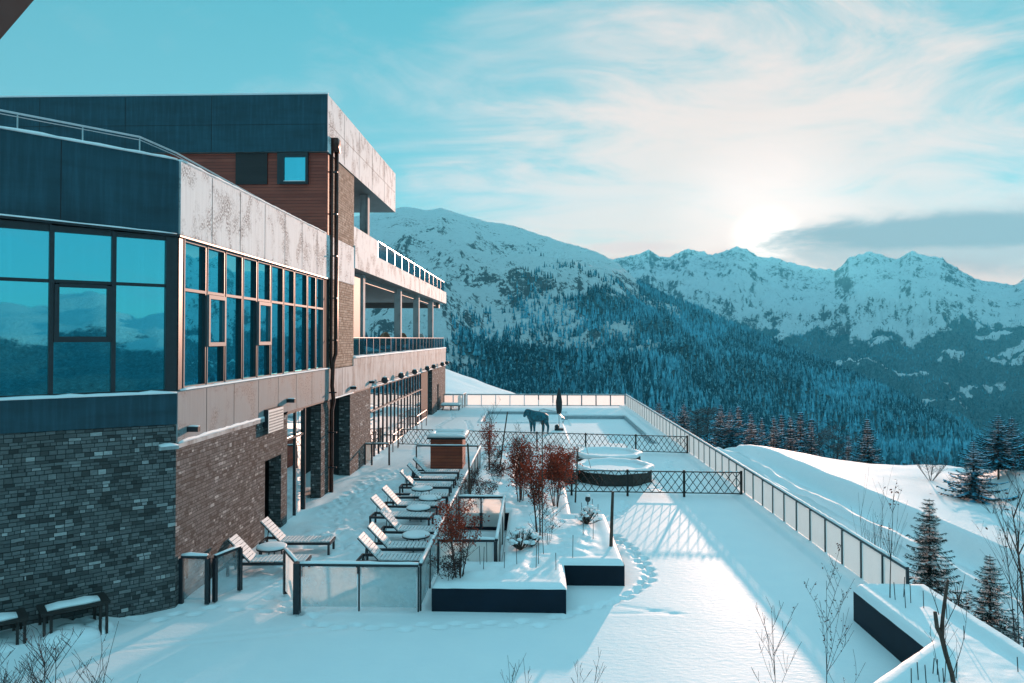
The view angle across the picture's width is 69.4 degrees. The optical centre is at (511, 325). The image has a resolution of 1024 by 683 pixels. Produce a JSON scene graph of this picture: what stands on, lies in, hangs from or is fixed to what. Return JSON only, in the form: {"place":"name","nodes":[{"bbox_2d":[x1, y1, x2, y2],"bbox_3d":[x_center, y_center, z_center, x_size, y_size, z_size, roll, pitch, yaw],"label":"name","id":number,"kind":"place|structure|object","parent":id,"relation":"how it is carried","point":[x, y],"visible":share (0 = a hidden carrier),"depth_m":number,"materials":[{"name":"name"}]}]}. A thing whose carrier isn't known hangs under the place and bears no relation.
{"place":"outdoors","nodes":[
{"label":"outdoors","id":0,"kind":"place"},
{"bbox_2d":[0,0,33,38],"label":"roof eave","id":1,"kind":"object","parent":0,"point":[11,11],"visible":1,"depth_m":4.35,"materials":[{"name":"metal"}]},
{"bbox_2d":[0,404,900,682],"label":"terrace snow","id":2,"kind":"structure","parent":0,"point":[704,570],"depth_m":16.54,"materials":[{"name":"snow"}]},
{"bbox_2d":[0,608,28,652],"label":"bench","id":3,"kind":"object","parent":2,"relation":"on","point":[17,619],"visible":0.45,"depth_m":14.51,"materials":[{"name":"brown wood"}]},
{"bbox_2d":[0,622,88,682],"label":"bare sapling","id":4,"kind":"object","parent":2,"relation":"on","point":[55,659],"visible":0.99,"depth_m":9.34,"materials":[{"name":"brown plant"}]},
{"bbox_2d":[36,592,114,646],"bbox_3d":[-9.043,6.187,15.292,1.527,1.006,0.948,1,-1,-39],"label":"bench","id":5,"kind":"object","parent":2,"relation":"on","point":[91,632],"visible":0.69,"depth_m":15.18,"materials":[{"name":"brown wood"}]},
{"bbox_2d":[14,621,140,682],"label":"bare sapling","id":6,"kind":"object","parent":2,"relation":"on","point":[87,666],"visible":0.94,"depth_m":9.59,"materials":[{"name":"brown plant"}]},
{"bbox_2d":[178,552,210,603],"bbox_3d":[-7.413,5.889,17.259,0.720,1.186,0.100,0,-1,2],"label":"terrace railing","id":7,"kind":"object","parent":2,"relation":"on","point":[207,577],"visible":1,"depth_m":17.22,"materials":[{"name":"black metal"}]},
{"bbox_2d":[0,92,448,630],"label":"hotel building","id":8,"kind":"structure","parent":2,"relation":"on","point":[193,358],"depth_m":18.31,"materials":[{"name":"stone"}]},
{"bbox_2d":[0,220,51,396],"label":"window","id":9,"kind":"structure","parent":8,"relation":"in","point":[24,246],"depth_m":15.32,"materials":[{"name":"blue glass"}]},
{"bbox_2d":[48,225,113,394],"bbox_3d":[-9.296,-0.302,15.973,1.225,3.621,0.170,1,-1,-39],"label":"window","id":10,"kind":"structure","parent":8,"relation":"in","point":[79,306],"depth_m":15.94,"materials":[{"name":"blue glass"}]},
{"bbox_2d":[110,231,165,392],"bbox_3d":[-8.437,-0.277,16.699,1.115,3.596,0.140,1,-1,-39],"label":"window","id":11,"kind":"structure","parent":8,"relation":"in","point":[137,354],"depth_m":16.69,"materials":[{"name":"blue glass"}]},
{"bbox_2d":[184,240,206,387],"bbox_3d":[-7.821,-0.265,18.072,0.160,3.560,1.295,0,-1,2],"label":"window","id":12,"kind":"structure","parent":8,"relation":"in","point":[193,253],"depth_m":18.20,"materials":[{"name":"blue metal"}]},
{"bbox_2d":[201,245,226,384],"bbox_3d":[-7.769,-0.244,19.251,0.190,3.560,1.175,0,-1,2],"label":"window","id":13,"kind":"structure","parent":8,"relation":"in","point":[214,306],"depth_m":19.21,"materials":[{"name":"glass"}]},
{"bbox_2d":[219,251,242,381],"bbox_3d":[-7.748,-0.224,20.406,0.160,3.560,1.245,0,-1,2],"label":"window","id":14,"kind":"structure","parent":8,"relation":"in","point":[229,260],"depth_m":20.42,"materials":[{"name":"blue glass"}]},
{"bbox_2d":[238,256,256,379],"bbox_3d":[-7.713,-0.204,21.550,0.160,3.560,1.155,0,-1,2],"label":"window","id":15,"kind":"structure","parent":8,"relation":"in","point":[246,264],"depth_m":21.47,"materials":[{"name":"glass"}]},
{"bbox_2d":[253,260,271,377],"bbox_3d":[-7.663,-0.184,22.664,0.190,3.560,1.185,0,-1,2],"label":"window","id":16,"kind":"structure","parent":8,"relation":"in","point":[262,308],"depth_m":22.64,"materials":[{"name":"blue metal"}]},
{"bbox_2d":[267,264,283,374],"bbox_3d":[-7.642,-0.164,23.824,0.160,3.560,1.245,0,-1,2],"label":"window","id":17,"kind":"structure","parent":8,"relation":"in","point":[273,271],"depth_m":23.86,"materials":[{"name":"glass"}]},
{"bbox_2d":[280,267,294,373],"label":"window","id":18,"kind":"structure","parent":8,"relation":"in","point":[285,274],"depth_m":24.92,"materials":[{"name":"blue glass"}]},
{"bbox_2d":[284,411,295,521],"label":"shop window","id":19,"kind":"structure","parent":8,"relation":"in","point":[290,416],"depth_m":25.34,"materials":[{"name":"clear glass"}]},
{"bbox_2d":[277,152,308,184],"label":"window","id":20,"kind":"structure","parent":8,"relation":"in","point":[292,167],"depth_m":29.42,"materials":[{"name":"blue glass"}]},
{"bbox_2d":[291,270,306,371],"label":"window","id":21,"kind":"structure","parent":8,"relation":"in","point":[297,278],"depth_m":26.18,"materials":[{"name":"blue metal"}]},
{"bbox_2d":[294,408,303,515],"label":"shop window","id":22,"kind":"structure","parent":8,"relation":"in","point":[299,414],"depth_m":26.20,"materials":[{"name":"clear glass"}]},
{"bbox_2d":[304,274,315,369],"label":"window","id":23,"kind":"structure","parent":8,"relation":"in","point":[308,293],"depth_m":27.45,"materials":[{"name":"blue glass"}]},
{"bbox_2d":[313,276,323,368],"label":"window","id":24,"kind":"structure","parent":8,"relation":"in","point":[318,283],"depth_m":28.71,"materials":[{"name":"blue glass"}]},
{"bbox_2d":[370,387,374,458],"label":"shop window","id":25,"kind":"structure","parent":8,"relation":"in","point":[371,389],"depth_m":37.90,"materials":[{"name":"clear glass"}]},
{"bbox_2d":[374,386,378,455],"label":"shop window","id":26,"kind":"structure","parent":8,"relation":"in","point":[376,390],"depth_m":39.04,"materials":[{"name":"clear glass"}]},
{"bbox_2d":[378,384,383,453],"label":"shop window","id":27,"kind":"structure","parent":8,"relation":"in","point":[380,428],"depth_m":40.05,"materials":[{"name":"clear glass"}]},
{"bbox_2d":[383,383,387,449],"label":"shop window","id":28,"kind":"structure","parent":8,"relation":"in","point":[385,385],"depth_m":41.12,"materials":[{"name":"clear glass"}]},
{"bbox_2d":[387,382,391,446],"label":"shop window","id":29,"kind":"structure","parent":8,"relation":"in","point":[389,384],"depth_m":42.52,"materials":[{"name":"clear glass"}]},
{"bbox_2d":[394,380,398,440],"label":"shop window","id":30,"kind":"structure","parent":8,"relation":"in","point":[396,382],"depth_m":44.35,"materials":[{"name":"clear glass"}]},
{"bbox_2d":[421,371,428,418],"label":"pillar","id":31,"kind":"structure","parent":8,"relation":"in","point":[424,375],"depth_m":57.20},
{"bbox_2d":[212,545,242,601],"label":"glass gate","id":32,"kind":"structure","parent":2,"relation":"on","point":[238,548],"depth_m":17.68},
{"bbox_2d":[226,534,311,576],"bbox_3d":[-6.411,6.052,19.557,2.050,0.960,0.660,0,-1,-1],"label":"sun lounger","id":33,"kind":"object","parent":2,"relation":"on","point":[266,560],"visible":0.75,"depth_m":19.40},
{"bbox_2d":[256,541,286,554],"bbox_3d":[-6.662,6.318,20.490,0.820,0.486,0.820,0,-1,2],"label":"side table","id":34,"kind":"object","parent":2,"relation":"on","point":[270,547],"visible":0.93,"depth_m":20.32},
{"bbox_2d":[293,562,300,614],"bbox_3d":[-4.850,5.922,16.678,0.140,1.140,0.140,0,-1,2],"label":"gate post","id":35,"kind":"object","parent":2,"relation":"on","point":[296,588],"visible":1,"depth_m":16.61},
{"bbox_2d":[283,548,298,599],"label":"glass gate","id":36,"kind":"structure","parent":35,"relation":"attached to","point":[289,558],"depth_m":17.49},
{"bbox_2d":[259,516,335,554],"bbox_3d":[-6.212,6.085,21.451,2.050,0.960,0.660,0,-1,0],"label":"sun lounger","id":37,"kind":"object","parent":2,"relation":"on","point":[294,540],"visible":0.97,"depth_m":21.32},
{"bbox_2d":[300,560,418,611],"bbox_3d":[-3.440,5.860,16.636,2.715,1.123,0.092,0,-1,2],"label":"terrace railing","id":38,"kind":"object","parent":2,"relation":"on","point":[399,576],"visible":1,"depth_m":16.62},
{"bbox_2d":[356,532,436,573],"bbox_3d":[-3.065,6.055,19.702,2.050,0.960,0.660,0,-1,3],"label":"sun lounger","id":39,"kind":"object","parent":2,"relation":"on","point":[385,556],"visible":0.81,"depth_m":19.63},
{"bbox_2d":[369,494,434,525],"bbox_3d":[-3.636,6.138,24.472,2.050,0.960,0.660,0,-1,6],"label":"sun lounger","id":40,"kind":"object","parent":2,"relation":"on","point":[415,516],"visible":0.93,"depth_m":24.34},
{"bbox_2d":[366,521,439,561],"bbox_3d":[-3.029,6.075,20.852,2.050,0.960,0.660,0,-1,1],"label":"sun lounger","id":41,"kind":"object","parent":2,"relation":"on","point":[394,545],"visible":0.77,"depth_m":20.70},
{"bbox_2d":[378,507,443,541],"bbox_3d":[-3.013,6.106,22.652,2.050,0.960,0.660,0,-1,4],"label":"sun lounger","id":42,"kind":"object","parent":2,"relation":"on","point":[388,516],"visible":0.62,"depth_m":22.56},
{"bbox_2d":[380,485,441,515],"bbox_3d":[-3.546,6.166,26.070,2.050,0.960,0.660,0,-1,5],"label":"sun lounger","id":43,"kind":"object","parent":2,"relation":"on","point":[391,495],"visible":0.83,"depth_m":25.97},
{"bbox_2d":[402,530,429,551],"bbox_3d":[-2.821,6.340,21.741,0.820,0.486,0.820,-1,-1,43],"label":"side table","id":44,"kind":"object","parent":2,"relation":"on","point":[413,535],"visible":0.93,"depth_m":21.57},
{"bbox_2d":[392,492,448,504],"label":"sun lounger","id":45,"kind":"object","parent":2,"relation":"on","point":[428,493],"visible":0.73,"depth_m":27.48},
{"bbox_2d":[399,469,452,495],"bbox_3d":[-3.414,6.224,29.366,2.050,0.960,0.660,0,-1,2],"label":"sun lounger","id":46,"kind":"object","parent":2,"relation":"on","point":[408,478],"visible":0.84,"depth_m":29.23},
{"bbox_2d":[406,462,456,487],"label":"sun lounger","id":47,"kind":"object","parent":2,"relation":"on","point":[412,468],"visible":0.98,"depth_m":30.75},
{"bbox_2d":[412,456,459,480],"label":"sun lounger","id":48,"kind":"object","parent":2,"relation":"on","point":[435,471],"visible":0.98,"depth_m":32.32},
{"bbox_2d":[416,444,477,468],"bbox_3d":[-3.062,6.179,34.860,2.960,1.160,0.093,0,-1,2],"label":"terrace railing","id":49,"kind":"object","parent":2,"relation":"on","point":[440,445],"visible":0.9,"depth_m":34.84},
{"bbox_2d":[427,428,468,468],"bbox_3d":[-3.094,5.985,36.094,1.842,1.692,2.243,0,-1,2],"label":"storage cabinet","id":50,"kind":"object","parent":2,"relation":"on","point":[447,457],"visible":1,"depth_m":35.14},
{"bbox_2d":[419,446,480,610],"bbox_3d":[-1.778,6.010,25.657,0.093,1.137,18.060,0,-1,2],"label":"terrace railing","id":51,"kind":"object","parent":2,"relation":"on","point":[473,466],"visible":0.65,"depth_m":19.24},
{"bbox_2d":[444,392,465,407],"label":"terrace railing","id":52,"kind":"object","parent":2,"relation":"on","point":[448,397],"visible":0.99,"depth_m":65.69,"materials":[{"name":"clear glass"}]},
{"bbox_2d":[437,536,495,573],"bbox_3d":[-1.151,5.885,18.665,1.480,1.143,0.089,0,-1,2],"label":"terrace railing","id":53,"kind":"object","parent":2,"relation":"on","point":[473,556],"visible":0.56,"depth_m":18.66,"materials":[{"name":"clear glass"}]},
{"bbox_2d":[458,494,502,529],"bbox_3d":[-0.993,5.985,23.742,1.475,1.120,0.089,0,-1,2],"label":"terrace railing","id":54,"kind":"object","parent":2,"relation":"on","point":[491,507],"visible":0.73,"depth_m":23.73,"materials":[{"name":"clear glass"}]},
{"bbox_2d":[495,495,505,561],"bbox_3d":[-0.317,5.914,21.180,0.092,1.172,5.050,0,-1,2],"label":"terrace railing","id":55,"kind":"object","parent":2,"relation":"on","point":[500,529],"visible":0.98,"depth_m":20.91,"materials":[{"name":"clear glass"}]},
{"bbox_2d":[432,453,624,613],"bbox_3d":[0.746,6.489,26.390,4.640,1.144,19.380,0,-1,2],"label":"planter","id":56,"kind":"object","parent":2,"relation":"on","point":[526,583],"visible":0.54,"depth_m":18.54,"materials":[{"name":"blue metal"}]},
{"bbox_2d":[427,548,468,579],"bbox_3d":[-1.432,5.558,17.186,1.012,0.796,1.222,1,-1,-36],"label":"dark shrub","id":57,"kind":"object","parent":56,"relation":"on","point":[448,566],"visible":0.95,"depth_m":17.18,"materials":[{"name":"brown plant"}]},
{"bbox_2d":[425,492,489,577],"bbox_3d":[-1.305,4.955,17.333,1.334,2.005,1.460,-1,-1,34],"label":"copper shrub","id":58,"kind":"object","parent":56,"relation":"on","point":[451,530],"visible":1,"depth_m":17.23,"materials":[{"name":"red plant"}]},
{"bbox_2d":[453,475,497,502],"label":"dry shrub","id":59,"kind":"object","parent":56,"relation":"on","point":[483,484],"visible":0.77,"depth_m":25.00,"materials":[{"name":"brown plant"}]},
{"bbox_2d":[461,467,493,493],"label":"dry shrub","id":60,"kind":"object","parent":56,"relation":"on","point":[474,482],"visible":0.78,"depth_m":26.16,"materials":[{"name":"brown plant"}]},
{"bbox_2d":[475,401,501,468],"bbox_3d":[-0.969,4.594,31.442,1.071,3.215,1.035,0,-1,22],"label":"copper shrub","id":61,"kind":"object","parent":56,"relation":"on","point":[488,433],"visible":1,"depth_m":31.40,"materials":[{"name":"red plant"}]},
{"bbox_2d":[501,423,538,501],"bbox_3d":[0.321,4.707,25.319,1.608,2.779,1.773,0,-1,26],"label":"copper shrub","id":62,"kind":"object","parent":56,"relation":"in","point":[523,451],"visible":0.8,"depth_m":25.09,"materials":[{"name":"red plant"}]},
{"bbox_2d":[505,526,534,549],"bbox_3d":[0.177,5.598,19.407,0.832,0.630,0.893,0,-1,2],"label":"dwarf pine","id":63,"kind":"object","parent":56,"relation":"on","point":[514,535],"visible":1,"depth_m":19.43,"materials":[{"name":"white plant"}]},
{"bbox_2d":[516,426,553,535],"bbox_3d":[0.646,4.402,20.908,1.106,3.231,1.010,0,-1,23],"label":"copper shrub","id":64,"kind":"object","parent":56,"relation":"on","point":[536,482],"visible":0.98,"depth_m":20.88,"materials":[{"name":"red plant"}]},
{"bbox_2d":[527,500,569,542],"bbox_3d":[0.906,5.321,20.052,1.038,1.366,1.551,-1,-1,28],"label":"dry shrub","id":65,"kind":"object","parent":56,"relation":"on","point":[552,526],"visible":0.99,"depth_m":19.76,"materials":[{"name":"brown plant"}]},
{"bbox_2d":[527,437,583,507],"bbox_3d":[1.558,4.868,24.580,2.044,2.431,1.490,-1,-1,38],"label":"copper shrub","id":66,"kind":"object","parent":56,"relation":"in","point":[557,471],"visible":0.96,"depth_m":24.48,"materials":[{"name":"red plant"}]},
{"bbox_2d":[575,504,602,523],"bbox_3d":[2.226,5.638,22.207,0.861,0.647,0.853,0,-1,-17],"label":"dwarf pine","id":67,"kind":"object","parent":56,"relation":"on","point":[585,515],"visible":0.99,"depth_m":22.08,"materials":[{"name":"white plant"}]},
{"bbox_2d":[523,409,548,433],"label":"horse statue","id":68,"kind":"object","parent":2,"relation":"on","point":[533,417],"visible":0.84,"depth_m":47.92,"materials":[{"name":"brown metal"}]},
{"bbox_2d":[397,428,687,452],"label":"trellis fence","id":69,"kind":"object","parent":2,"relation":"on","point":[585,434],"visible":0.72,"depth_m":40.37,"materials":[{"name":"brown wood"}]},
{"bbox_2d":[467,394,624,405],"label":"terrace railing","id":70,"kind":"object","parent":2,"relation":"on","point":[539,399],"visible":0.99,"depth_m":67.28,"materials":[{"name":"clear glass"}]},
{"bbox_2d":[482,412,656,443],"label":"pool wall","id":71,"kind":"structure","parent":2,"relation":"on","point":[635,427],"depth_m":59.05,"materials":[{"name":"tile"}]},
{"bbox_2d":[477,410,660,443],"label":"pool edge","id":72,"kind":"object","parent":71,"relation":"on","point":[627,416],"visible":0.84,"depth_m":58.96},
{"bbox_2d":[573,445,642,461],"bbox_3d":[4.684,6.463,36.214,3.274,1.339,3.274,0,-1,21],"label":"hot tub","id":73,"kind":"object","parent":2,"relation":"on","point":[606,452],"visible":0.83,"depth_m":36.27,"materials":[{"name":"metal"}]},
{"bbox_2d":[575,457,653,486],"bbox_3d":[4.468,6.399,32.520,3.392,1.339,3.392,-1,-1,28],"label":"hot tub","id":74,"kind":"object","parent":2,"relation":"on","point":[609,463],"visible":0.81,"depth_m":31.68,"materials":[{"name":"metal"}]},
{"bbox_2d":[515,469,742,496],"bbox_3d":[4.547,6.186,29.094,8.860,1.045,0.083,0,-1,4],"label":"trellis fence","id":75,"kind":"object","parent":2,"relation":"on","point":[627,480],"visible":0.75,"depth_m":29.00,"materials":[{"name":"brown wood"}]},
{"bbox_2d":[625,394,908,583],"bbox_3d":[9.504,6.265,41.596,0.093,1.124,50.705,0,-1,2],"label":"terrace railing","id":76,"kind":"object","parent":2,"relation":"on","point":[862,560],"visible":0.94,"depth_m":22.82,"materials":[{"name":"clear glass"}]},
{"bbox_2d":[751,601,800,682],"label":"bare sapling","id":77,"kind":"object","parent":2,"relation":"on","point":[767,636],"visible":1,"depth_m":10.03,"materials":[{"name":"brown plant"}]},
{"bbox_2d":[853,584,1023,682],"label":"planter","id":78,"kind":"object","parent":2,"relation":"on","point":[896,628],"visible":0.97,"depth_m":13.76,"materials":[{"name":"blue metal"}]},
{"bbox_2d":[804,543,865,682],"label":"bare sapling","id":79,"kind":"object","parent":78,"relation":"in","point":[831,639],"visible":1,"depth_m":10.53,"materials":[{"name":"brown plant"}]},
{"bbox_2d":[874,479,901,597],"bbox_3d":[8.087,4.639,15.725,0.670,2.672,0.469,1,-1,-38],"label":"bare sapling","id":80,"kind":"object","parent":78,"relation":"in","point":[888,534],"visible":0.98,"depth_m":15.75,"materials":[{"name":"brown plant"}]},
{"bbox_2d":[925,577,966,682],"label":"pruned tree","id":81,"kind":"object","parent":78,"relation":"in","point":[940,631],"visible":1,"depth_m":11.89,"materials":[{"name":"brown plant"}]},
{"bbox_2d":[0,0,1023,284],"label":"sky","id":82,"kind":"structure","parent":0,"point":[816,134],"materials":[{"name":"blue"}]},
{"bbox_2d":[354,207,1023,466],"bbox_3d":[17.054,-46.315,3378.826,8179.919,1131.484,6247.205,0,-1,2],"label":"mountain","id":83,"kind":"structure","parent":0,"point":[911,297],"depth_m":3134.71,"materials":[{"name":"snow"}]},
{"bbox_2d":[365,244,1022,469],"bbox_3d":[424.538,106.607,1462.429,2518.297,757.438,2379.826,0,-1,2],"label":"spruce forest","id":84,"kind":"object","parent":83,"relation":"on","point":[666,390],"visible":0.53,"depth_m":1072.11,"materials":[{"name":"plant"}]},
{"bbox_2d":[698,301,1023,442],"bbox_3d":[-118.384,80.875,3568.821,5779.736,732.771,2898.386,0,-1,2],"label":"spruce forest","id":85,"kind":"object","parent":83,"relation":"on","point":[897,355],"visible":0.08,"depth_m":3136.84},
{"bbox_2d":[445,369,1023,646],"bbox_3d":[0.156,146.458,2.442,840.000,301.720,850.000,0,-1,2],"label":"hillside","id":86,"kind":"structure","parent":0,"point":[832,488],"depth_m":51.17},
{"bbox_2d":[672,404,708,442],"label":"spruce tree","id":87,"kind":"object","parent":86,"relation":"on","point":[683,422],"visible":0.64,"depth_m":99.89,"materials":[{"name":"green plant"}]},
{"bbox_2d":[685,409,710,436],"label":"bare larch","id":88,"kind":"object","parent":86,"relation":"on","point":[697,417],"visible":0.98,"depth_m":96.95,"materials":[{"name":"brown plant"}]},
{"bbox_2d":[685,407,730,446],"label":"bare larch","id":89,"kind":"object","parent":86,"relation":"on","point":[709,419],"visible":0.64,"depth_m":99.86,"materials":[{"name":"brown plant"}]},
{"bbox_2d":[702,405,735,446],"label":"spruce tree","id":90,"kind":"object","parent":86,"relation":"on","point":[721,417],"visible":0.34,"depth_m":106.78,"materials":[{"name":"green plant"}]},
{"bbox_2d":[712,410,744,448],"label":"spruce tree","id":91,"kind":"object","parent":86,"relation":"on","point":[731,441],"visible":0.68,"depth_m":100.62,"materials":[{"name":"green plant"}]},
{"bbox_2d":[732,406,748,446],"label":"spruce tree","id":92,"kind":"object","parent":86,"relation":"on","point":[739,421],"visible":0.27,"depth_m":107.55,"materials":[{"name":"green plant"}]},
{"bbox_2d":[737,412,770,446],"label":"spruce tree","id":93,"kind":"object","parent":86,"relation":"on","point":[750,439],"visible":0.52,"depth_m":101.60,"materials":[{"name":"green plant"}]},
{"bbox_2d":[764,416,785,448],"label":"spruce tree","id":94,"kind":"object","parent":86,"relation":"on","point":[774,437],"visible":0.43,"depth_m":102.48,"materials":[{"name":"green plant"}]},
{"bbox_2d":[780,417,803,451],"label":"spruce tree","id":95,"kind":"object","parent":86,"relation":"on","point":[790,445],"visible":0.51,"depth_m":103.41,"materials":[{"name":"green plant"}]},
{"bbox_2d":[794,412,813,452],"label":"spruce tree","id":96,"kind":"object","parent":86,"relation":"on","point":[799,424],"visible":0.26,"depth_m":110.23,"materials":[{"name":"green plant"}]},
{"bbox_2d":[797,419,823,456],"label":"spruce tree","id":97,"kind":"object","parent":86,"relation":"on","point":[808,450],"visible":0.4,"depth_m":104.34,"materials":[{"name":"green plant"}]},
{"bbox_2d":[799,421,846,460],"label":"bare larch","id":98,"kind":"object","parent":86,"relation":"on","point":[822,437],"visible":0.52,"depth_m":94.41,"materials":[{"name":"brown plant"}]},
{"bbox_2d":[805,420,860,461],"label":"bare larch","id":99,"kind":"object","parent":86,"relation":"on","point":[839,447],"visible":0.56,"depth_m":95.31,"materials":[{"name":"brown plant"}]},
{"bbox_2d":[849,419,884,463],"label":"spruce tree","id":100,"kind":"object","parent":86,"relation":"on","point":[866,457],"visible":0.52,"depth_m":90.21,"materials":[{"name":"green plant"}]},
{"bbox_2d":[851,470,906,563],"bbox_3d":[10.808,6.893,21.511,1.318,5.584,2.046,-1,-1,37],"label":"bare bush","id":101,"kind":"object","parent":86,"relation":"on","point":[875,532],"visible":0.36,"depth_m":21.46,"materials":[{"name":"brown plant"}]},
{"bbox_2d":[910,450,949,479],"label":"bare bush","id":102,"kind":"object","parent":86,"relation":"on","point":[927,469],"visible":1,"depth_m":58.70,"materials":[{"name":"brown plant"}]},
{"bbox_2d":[905,499,979,616],"bbox_3d":[14.547,9.526,25.476,3.554,7.148,3.868,0,-1,23],"label":"spruce tree","id":103,"kind":"object","parent":86,"relation":"on","point":[929,569],"visible":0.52,"depth_m":25.32,"materials":[{"name":"green plant"}]},
{"bbox_2d":[936,442,1018,509],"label":"spruce tree","id":104,"kind":"object","parent":86,"relation":"on","point":[975,483],"visible":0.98,"depth_m":50.62,"materials":[{"name":"green plant"}]},
{"bbox_2d":[958,415,1023,479],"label":"spruce tree","id":105,"kind":"object","parent":86,"relation":"on","point":[1000,445],"visible":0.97,"depth_m":53.57,"materials":[{"name":"green plant"}]},
{"bbox_2d":[966,555,1023,642],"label":"spruce tree","id":106,"kind":"object","parent":86,"relation":"on","point":[992,615],"visible":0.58,"depth_m":24.27,"materials":[{"name":"green plant"}]},
{"bbox_2d":[973,443,1023,646],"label":"bare tree","id":107,"kind":"object","parent":86,"relation":"on","point":[1007,557],"visible":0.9,"depth_m":19.59,"materials":[{"name":"brown plant"}]},
{"bbox_2d":[976,416,1023,463],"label":"spruce tree","id":108,"kind":"object","parent":86,"relation":"on","point":[1010,420],"visible":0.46,"depth_m":56.57,"materials":[{"name":"green plant"}]},
{"bbox_2d":[992,481,1023,619],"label":"bare tree","id":109,"kind":"object","parent":86,"relation":"on","point":[1019,567],"visible":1,"depth_m":18.59,"materials":[{"name":"brown plant"}]},
{"bbox_2d":[1000,611,1022,643],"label":"spruce tree","id":110,"kind":"object","parent":86,"relation":"on","point":[1011,634],"visible":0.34,"depth_m":22.38,"materials":[{"name":"green plant"}]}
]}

